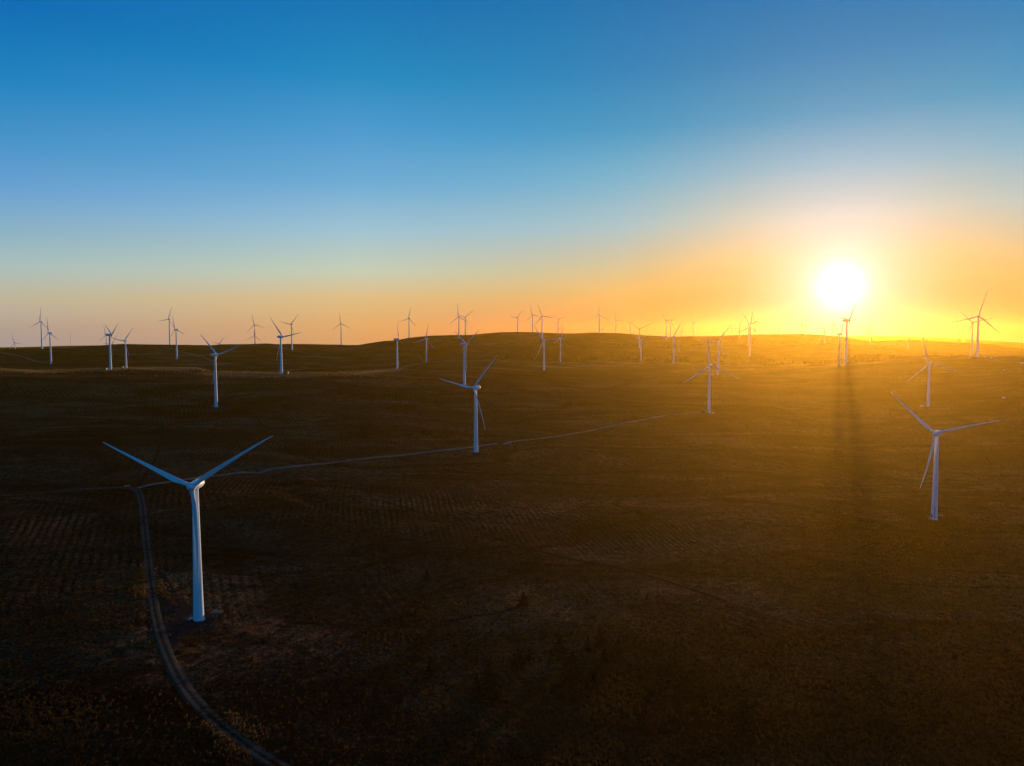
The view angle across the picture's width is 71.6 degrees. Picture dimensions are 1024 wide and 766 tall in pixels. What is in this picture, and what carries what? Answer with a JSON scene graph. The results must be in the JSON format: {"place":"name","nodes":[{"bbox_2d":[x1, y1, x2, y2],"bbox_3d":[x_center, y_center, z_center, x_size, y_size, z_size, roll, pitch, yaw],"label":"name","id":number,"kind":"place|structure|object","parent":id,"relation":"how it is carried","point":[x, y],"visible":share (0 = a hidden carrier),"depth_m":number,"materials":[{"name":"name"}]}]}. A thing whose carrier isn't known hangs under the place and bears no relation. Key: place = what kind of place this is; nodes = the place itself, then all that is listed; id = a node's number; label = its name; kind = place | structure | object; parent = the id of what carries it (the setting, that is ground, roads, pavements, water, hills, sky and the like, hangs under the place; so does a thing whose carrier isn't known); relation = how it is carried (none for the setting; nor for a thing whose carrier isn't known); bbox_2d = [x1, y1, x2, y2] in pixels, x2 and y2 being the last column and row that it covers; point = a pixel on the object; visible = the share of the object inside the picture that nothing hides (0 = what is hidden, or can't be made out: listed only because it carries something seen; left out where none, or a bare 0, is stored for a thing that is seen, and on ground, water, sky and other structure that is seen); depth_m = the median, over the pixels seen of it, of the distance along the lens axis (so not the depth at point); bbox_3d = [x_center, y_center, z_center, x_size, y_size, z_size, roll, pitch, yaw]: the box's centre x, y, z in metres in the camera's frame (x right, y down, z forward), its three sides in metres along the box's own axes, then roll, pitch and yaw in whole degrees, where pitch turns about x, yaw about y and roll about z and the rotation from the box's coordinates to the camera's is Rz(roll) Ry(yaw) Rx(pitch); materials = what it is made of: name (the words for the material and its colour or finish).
{"place":"outdoors","nodes":[
{"label":"outdoors","id":0,"kind":"place"},
{"bbox_2d":[0,352,45,362],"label":"track","id":1,"kind":"structure","parent":0,"point":[24,357],"depth_m":1758.38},
{"bbox_2d":[0,395,209,407],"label":"track","id":2,"kind":"structure","parent":0,"point":[96,400],"depth_m":872.98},
{"bbox_2d":[0,487,290,765],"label":"track","id":3,"kind":"structure","parent":0,"point":[179,679],"depth_m":256.66,"materials":[{"name":"grey gravel"}]},
{"bbox_2d":[161,346,222,364],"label":"track","id":4,"kind":"structure","parent":0,"point":[193,355],"depth_m":1859.93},
{"bbox_2d":[218,386,439,408],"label":"track","id":5,"kind":"structure","parent":0,"point":[334,398],"depth_m":905.34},
{"bbox_2d":[136,412,706,488],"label":"track","id":6,"kind":"structure","parent":0,"point":[270,469],"depth_m":625.42,"materials":[{"name":"gravel"}]},
{"bbox_2d":[0,332,1023,765],"bbox_3d":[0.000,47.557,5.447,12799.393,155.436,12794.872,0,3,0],"label":"ground","id":7,"kind":"structure","parent":0,"point":[850,398],"depth_m":466.20,"materials":[{"name":"brown plant"}]},
{"bbox_2d":[31,308,45,348],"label":"wind turbine","id":8,"kind":"object","parent":7,"relation":"on","point":[41,330],"visible":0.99,"depth_m":2008.30,"materials":[{"name":"paint"}]},
{"bbox_2d":[44,322,55,363],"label":"wind turbine","id":9,"kind":"object","parent":7,"relation":"on","point":[50,333],"visible":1,"depth_m":1645.03,"materials":[{"name":"paint"}]},
{"bbox_2d":[105,324,117,369],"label":"wind turbine","id":10,"kind":"object","parent":7,"relation":"on","point":[110,360],"visible":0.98,"depth_m":1178.74,"materials":[{"name":"paint"}]},
{"bbox_2d":[82,425,163,526],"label":"ditch","id":11,"kind":"object","parent":7,"relation":"on","point":[147,471],"visible":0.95,"depth_m":516.38,"materials":[{"name":"brown soil"}]},
{"bbox_2d":[113,328,132,367],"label":"wind turbine","id":12,"kind":"object","parent":7,"relation":"on","point":[125,340],"visible":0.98,"depth_m":1215.31,"materials":[{"name":"paint"}]},
{"bbox_2d":[161,311,173,344],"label":"wind turbine","id":13,"kind":"object","parent":7,"relation":"on","point":[169,319],"visible":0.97,"depth_m":2092.26,"materials":[{"name":"paint"}]},
{"bbox_2d":[169,316,183,358],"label":"wind turbine","id":14,"kind":"object","parent":7,"relation":"on","point":[176,339],"visible":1,"depth_m":1783.04,"materials":[{"name":"paint"}]},
{"bbox_2d":[156,561,215,646],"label":"hardstanding","id":15,"kind":"structure","parent":7,"relation":"on","point":[192,625],"depth_m":297.25,"materials":[{"name":"gravel"}]},
{"bbox_2d":[103,435,272,621],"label":"wind turbine","id":16,"kind":"object","parent":15,"relation":"on","point":[193,486],"visible":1,"depth_m":291.94,"materials":[{"name":"paint"}]},
{"bbox_2d":[210,610,223,618],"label":"transformer kiosk","id":17,"kind":"object","parent":15,"relation":"on","point":[216,614],"visible":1,"depth_m":299.49,"materials":[{"name":"grey metal"}]},
{"bbox_2d":[121,550,284,765],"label":"verge grass","id":18,"kind":"structure","parent":7,"relation":"on","point":[136,589],"depth_m":220.95,"materials":[{"name":"brown plant"}]},
{"bbox_2d":[248,317,260,343],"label":"wind turbine","id":19,"kind":"object","parent":7,"relation":"on","point":[254,332],"visible":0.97,"depth_m":2343.44,"materials":[{"name":"paint"}]},
{"bbox_2d":[271,319,300,373],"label":"wind turbine","id":20,"kind":"object","parent":7,"relation":"on","point":[280,347],"visible":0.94,"depth_m":1111.99,"materials":[{"name":"paint"}]},
{"bbox_2d":[279,315,297,349],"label":"wind turbine","id":21,"kind":"object","parent":7,"relation":"on","point":[291,324],"visible":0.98,"depth_m":1997.54,"materials":[{"name":"paint"}]},
{"bbox_2d":[332,311,348,344],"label":"wind turbine","id":22,"kind":"object","parent":7,"relation":"on","point":[341,330],"visible":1,"depth_m":2319.93,"materials":[{"name":"paint"}]},
{"bbox_2d":[393,324,401,368],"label":"wind turbine","id":23,"kind":"object","parent":7,"relation":"on","point":[397,339],"visible":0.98,"depth_m":1381.30,"materials":[{"name":"paint"}]},
{"bbox_2d":[0,360,809,382],"bbox_3d":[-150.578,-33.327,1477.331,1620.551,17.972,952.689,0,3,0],"label":"crest grass","id":24,"kind":"structure","parent":7,"relation":"on","point":[113,368],"depth_m":1215.24,"materials":[{"name":"brown plant"}]},
{"bbox_2d":[400,307,415,337],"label":"wind turbine","id":25,"kind":"object","parent":7,"relation":"on","point":[409,324],"visible":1,"depth_m":2292.34,"materials":[{"name":"paint"}]},
{"bbox_2d":[296,605,521,626],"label":"ditch","id":26,"kind":"object","parent":7,"relation":"on","point":[503,611],"visible":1,"depth_m":297.88,"materials":[{"name":"brown soil"}]},
{"bbox_2d":[414,324,433,361],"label":"wind turbine","id":27,"kind":"object","parent":7,"relation":"on","point":[426,344],"visible":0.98,"depth_m":1793.65,"materials":[{"name":"paint"}]},
{"bbox_2d":[421,570,432,581],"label":"conifer tree","id":28,"kind":"object","parent":7,"relation":"on","point":[426,576],"visible":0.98,"depth_m":347.23,"materials":[{"name":"green plant"}]},
{"bbox_2d":[452,314,468,337],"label":"wind turbine","id":29,"kind":"object","parent":7,"relation":"on","point":[459,326],"visible":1,"depth_m":2306.12,"materials":[{"name":"paint"}]},
{"bbox_2d":[457,334,475,384],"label":"wind turbine","id":30,"kind":"object","parent":7,"relation":"on","point":[464,370],"visible":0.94,"depth_m":1008.73,"materials":[{"name":"paint"}]},
{"bbox_2d":[469,450,489,454],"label":"hardstanding","id":31,"kind":"structure","parent":7,"relation":"on","point":[477,453],"depth_m":638.77,"materials":[{"name":"gravel"}]},
{"bbox_2d":[439,356,496,452],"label":"wind turbine","id":32,"kind":"object","parent":31,"relation":"on","point":[475,387],"visible":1,"depth_m":638.49,"materials":[{"name":"paint"}]},
{"bbox_2d":[0,429,1023,765],"bbox_3d":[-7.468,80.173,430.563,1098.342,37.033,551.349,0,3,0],"label":"heather","id":33,"kind":"object","parent":7,"relation":"on","point":[442,709],"visible":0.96,"depth_m":253.94,"materials":[{"name":"brown plant"}]},
{"bbox_2d":[517,590,530,608],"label":"conifer tree","id":34,"kind":"object","parent":7,"relation":"on","point":[523,601],"visible":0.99,"depth_m":318.14,"materials":[{"name":"green plant"}]},
{"bbox_2d":[536,305,550,338],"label":"wind turbine","id":35,"kind":"object","parent":7,"relation":"on","point":[542,324],"visible":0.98,"depth_m":2232.51,"materials":[{"name":"paint"}]},
{"bbox_2d":[534,326,560,369],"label":"wind turbine","id":36,"kind":"object","parent":7,"relation":"on","point":[543,341],"visible":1,"depth_m":1460.52,"materials":[{"name":"paint"}]},
{"bbox_2d":[553,326,563,361],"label":"wind turbine","id":37,"kind":"object","parent":7,"relation":"on","point":[560,345],"visible":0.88,"depth_m":1920.30,"materials":[{"name":"paint"}]},
{"bbox_2d":[385,501,776,621],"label":"ditch","id":38,"kind":"object","parent":7,"relation":"on","point":[696,591],"visible":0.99,"depth_m":372.15,"materials":[{"name":"brown soil"}]},
{"bbox_2d":[580,636,594,652],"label":"conifer tree","id":39,"kind":"object","parent":7,"relation":"on","point":[588,646],"visible":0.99,"depth_m":274.95,"materials":[{"name":"green plant"}]},
{"bbox_2d":[581,667,598,687],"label":"conifer tree","id":40,"kind":"object","parent":7,"relation":"on","point":[591,679],"visible":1,"depth_m":248.85,"materials":[{"name":"green plant"}]},
{"bbox_2d":[597,635,615,666],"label":"conifer tree","id":41,"kind":"object","parent":7,"relation":"on","point":[606,657],"visible":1,"depth_m":265.29,"materials":[{"name":"green plant"}]},
{"bbox_2d":[631,323,651,347],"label":"wind turbine","id":42,"kind":"object","parent":7,"relation":"on","point":[639,334],"visible":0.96,"depth_m":2173.37,"materials":[{"name":"paint"}]},
{"bbox_2d":[662,322,681,362],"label":"wind turbine","id":43,"kind":"object","parent":7,"relation":"on","point":[674,340],"visible":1,"depth_m":1732.56,"materials":[{"name":"paint"}]},
{"bbox_2d":[695,412,727,416],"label":"hardstanding","id":44,"kind":"structure","parent":7,"relation":"on","point":[719,414],"depth_m":884.26,"materials":[{"name":"brown gravel"}]},
{"bbox_2d":[685,334,738,412],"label":"wind turbine","id":45,"kind":"object","parent":44,"relation":"on","point":[709,392],"visible":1,"depth_m":887.81,"materials":[{"name":"paint"}]},
{"bbox_2d":[700,325,730,374],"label":"wind turbine","id":46,"kind":"object","parent":7,"relation":"on","point":[718,351],"visible":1,"depth_m":1328.09,"materials":[{"name":"paint"}]},
{"bbox_2d":[496,351,941,364],"bbox_3d":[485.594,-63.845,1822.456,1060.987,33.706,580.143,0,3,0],"label":"conifer wood","id":47,"kind":"object","parent":7,"relation":"on","point":[572,358],"visible":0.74,"depth_m":1849.33,"materials":[{"name":"plant"}]},
{"bbox_2d":[742,314,752,344],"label":"wind turbine","id":48,"kind":"object","parent":7,"relation":"on","point":[748,330],"visible":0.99,"depth_m":2171.69,"materials":[{"name":"paint"}]},
{"bbox_2d":[737,312,763,356],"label":"wind turbine","id":49,"kind":"object","parent":7,"relation":"on","point":[750,327],"visible":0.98,"depth_m":2007.70,"materials":[{"name":"paint"}]},
{"bbox_2d":[597,341,913,349],"bbox_3d":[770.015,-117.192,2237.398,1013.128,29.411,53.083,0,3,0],"label":"conifer wood","id":50,"kind":"object","parent":7,"relation":"on","point":[757,343],"visible":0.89,"depth_m":2227.58,"materials":[{"name":"plant"}]},
{"bbox_2d":[816,319,837,342],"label":"wind turbine","id":51,"kind":"object","parent":7,"relation":"on","point":[824,332],"visible":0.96,"depth_m":2485.88,"materials":[{"name":"paint"}]},
{"bbox_2d":[829,315,847,365],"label":"wind turbine","id":52,"kind":"object","parent":7,"relation":"on","point":[839,334],"visible":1,"depth_m":1435.55,"materials":[{"name":"paint"}]},
{"bbox_2d":[840,300,856,364],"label":"wind turbine","id":53,"kind":"object","parent":7,"relation":"on","point":[846,339],"visible":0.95,"depth_m":1475.61,"materials":[{"name":"paint"}]},
{"bbox_2d":[905,337,958,406],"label":"wind turbine","id":54,"kind":"object","parent":7,"relation":"on","point":[928,390],"visible":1,"depth_m":981.12,"materials":[{"name":"paint"}]},
{"bbox_2d":[892,394,1000,519],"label":"wind turbine","id":55,"kind":"object","parent":7,"relation":"on","point":[936,434],"visible":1,"depth_m":480.52,"materials":[{"name":"paint"}]},
{"bbox_2d":[958,309,991,355],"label":"wind turbine","id":56,"kind":"object","parent":7,"relation":"on","point":[971,354],"visible":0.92,"depth_m":1948.42,"materials":[{"name":"paint"}]},
{"bbox_2d":[951,291,999,356],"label":"wind turbine","id":57,"kind":"object","parent":7,"relation":"on","point":[977,345],"visible":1,"depth_m":1439.23,"materials":[{"name":"paint"}]},
{"bbox_2d":[0,0,1023,346],"label":"sky","id":58,"kind":"structure","parent":0,"point":[217,165],"materials":[{"name":"blue"}]},
{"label":"hardstanding","id":59,"kind":"object","parent":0,"visible":0},
{"bbox_2d":[200,334,238,406],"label":"wind turbine","id":60,"kind":"object","parent":59,"relation":"on","point":[215,354],"visible":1,"depth_m":839.57,"materials":[{"name":"paint"}]}
]}

